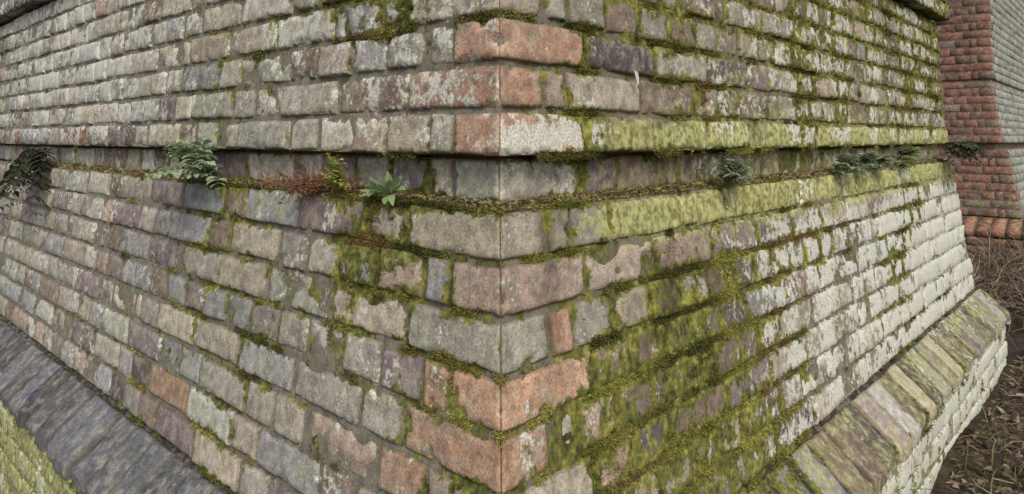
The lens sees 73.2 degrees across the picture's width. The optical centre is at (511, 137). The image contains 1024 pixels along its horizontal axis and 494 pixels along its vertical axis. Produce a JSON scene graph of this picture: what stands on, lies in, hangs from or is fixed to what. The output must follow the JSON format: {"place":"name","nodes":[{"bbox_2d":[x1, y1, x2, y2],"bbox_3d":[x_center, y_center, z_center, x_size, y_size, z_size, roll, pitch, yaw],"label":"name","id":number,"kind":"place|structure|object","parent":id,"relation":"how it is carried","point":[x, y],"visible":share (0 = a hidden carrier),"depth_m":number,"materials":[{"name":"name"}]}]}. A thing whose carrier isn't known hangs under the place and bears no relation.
{"place":"outdoors","nodes":[
{"label":"outdoors","id":0,"kind":"place"},
{"bbox_2d":[930,239,1023,493],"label":"ground","id":1,"kind":"structure","parent":0,"point":[944,475],"depth_m":2.46,"materials":[{"name":"soil"}]},
{"bbox_2d":[0,0,1010,493],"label":"brick bridge pier","id":2,"kind":"structure","parent":1,"relation":"on","point":[460,110],"depth_m":1.53,"materials":[{"name":"grey brick"}]},
{"bbox_2d":[0,147,56,232],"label":"fern plant","id":3,"kind":"object","parent":2,"relation":"attached to","point":[27,161],"visible":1,"depth_m":2.59,"materials":[{"name":"green plant"}]},
{"bbox_2d":[175,159,227,189],"bbox_3d":[-0.708,0.082,1.583,0.093,0.066,0.153,0,0,-42],"label":"fern","id":4,"kind":"object","parent":2,"relation":"on","point":[211,173],"visible":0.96,"depth_m":1.59,"materials":[{"name":"green plant"}]},
{"bbox_2d":[274,178,320,210],"bbox_3d":[-0.417,0.112,1.347,0.077,0.064,0.112,0,0,-43],"label":"dead fern plant","id":5,"kind":"object","parent":2,"relation":"on","point":[304,188],"visible":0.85,"depth_m":1.34,"materials":[{"name":"brown plant"}]},
{"bbox_2d":[6,158,949,211],"bbox_3d":[-0.096,0.105,2.182,4.392,0.039,2.316,0,0,0],"label":"ledge soil debris","id":6,"kind":"object","parent":2,"relation":"on","point":[515,204],"visible":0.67,"depth_m":1.38,"materials":[{"name":"brown soil"}]},
{"bbox_2d":[137,136,219,180],"bbox_3d":[-0.791,0.047,1.640,0.160,0.105,0.206,0,0,-43],"label":"ragwort plant","id":7,"kind":"object","parent":6,"relation":"on","point":[183,152],"visible":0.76,"depth_m":1.64,"materials":[{"name":"green plant"}]},
{"bbox_2d":[359,171,405,205],"bbox_3d":[-0.232,0.086,1.190,0.059,0.057,0.097,0,0,-43],"label":"hawkweed plant","id":8,"kind":"object","parent":6,"relation":"on","point":[388,184],"visible":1,"depth_m":1.19,"materials":[{"name":"green plant"}]},
{"bbox_2d":[1,0,1001,493],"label":"moss","id":9,"kind":"object","parent":2,"relation":"on","point":[607,442],"visible":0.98,"depth_m":1.37,"materials":[{"name":"green plant"}]},
{"bbox_2d":[235,154,401,208],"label":"dry stems","id":10,"kind":"object","parent":9,"relation":"on","point":[314,178],"visible":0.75,"depth_m":1.35,"materials":[{"name":"brown plant"}]},
{"bbox_2d":[310,149,349,190],"bbox_3d":[-0.334,0.060,1.278,0.067,0.081,0.087,0,0,-38],"label":"willowherb seedling","id":11,"kind":"object","parent":9,"relation":"on","point":[336,170],"visible":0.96,"depth_m":1.28,"materials":[{"name":"green plant"}]},
{"bbox_2d":[634,70,638,84],"bbox_3d":[0.233,-0.113,1.291,0.011,0.027,0.014,0,0,0],"label":"feather","id":12,"kind":"object","parent":2,"relation":"attached to","point":[637,75],"visible":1,"depth_m":1.29,"materials":[{"name":"white"}]},
{"bbox_2d":[716,152,758,182],"bbox_3d":[0.500,0.066,1.533,0.090,0.070,0.160,0,0,26],"label":"fern plant","id":13,"kind":"object","parent":2,"relation":"on","point":[732,173],"visible":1,"depth_m":1.52,"materials":[{"name":"green plant"}]},
{"bbox_2d":[832,152,868,176],"bbox_3d":[1.035,0.081,2.100,0.099,0.076,0.182,0,0,39],"label":"weed plant","id":14,"kind":"object","parent":2,"relation":"on","point":[849,164],"visible":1,"depth_m":2.08,"materials":[{"name":"green plant"}]},
{"bbox_2d":[852,151,882,172],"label":"weed plant","id":15,"kind":"object","parent":2,"relation":"on","point":[868,158],"visible":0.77,"depth_m":2.22,"materials":[{"name":"green plant"}]},
{"bbox_2d":[871,153,900,171],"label":"weed plant","id":16,"kind":"object","parent":2,"relation":"on","point":[881,160],"visible":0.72,"depth_m":2.35,"materials":[{"name":"green plant"}]},
{"bbox_2d":[895,146,926,172],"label":"fern plant","id":17,"kind":"object","parent":2,"relation":"attached to","point":[906,154],"visible":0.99,"depth_m":2.63,"materials":[{"name":"green plant"}]},
{"bbox_2d":[943,140,991,166],"bbox_3d":[2.083,0.071,3.184,0.192,0.127,0.283,0,0,17],"label":"fern plant","id":18,"kind":"object","parent":2,"relation":"attached to","point":[962,149],"visible":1,"depth_m":3.13,"materials":[{"name":"green plant"}]},
{"bbox_2d":[917,262,1023,493],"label":"bramble stems","id":19,"kind":"object","parent":1,"relation":"on","point":[998,441],"visible":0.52,"depth_m":2.27,"materials":[{"name":"plant"}]},
{"bbox_2d":[929,0,1023,260],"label":"red brick bridge pier","id":20,"kind":"structure","parent":1,"relation":"on","point":[981,43],"depth_m":6.67,"materials":[{"name":"brick"}]},
{"bbox_2d":[931,346,1023,493],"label":"dead leaf litter","id":21,"kind":"object","parent":1,"relation":"on","point":[960,473],"visible":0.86,"depth_m":2.42,"materials":[{"name":"plant"}]},
{"bbox_2d":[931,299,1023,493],"bbox_3d":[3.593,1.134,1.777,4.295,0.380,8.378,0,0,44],"label":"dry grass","id":22,"kind":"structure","parent":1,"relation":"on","point":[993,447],"depth_m":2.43,"materials":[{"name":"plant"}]},
{"bbox_2d":[964,223,1023,351],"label":"dry bracken","id":23,"kind":"object","parent":1,"relation":"on","point":[1015,268],"visible":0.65,"depth_m":4.81,"materials":[{"name":"dry leaf"}]}
]}

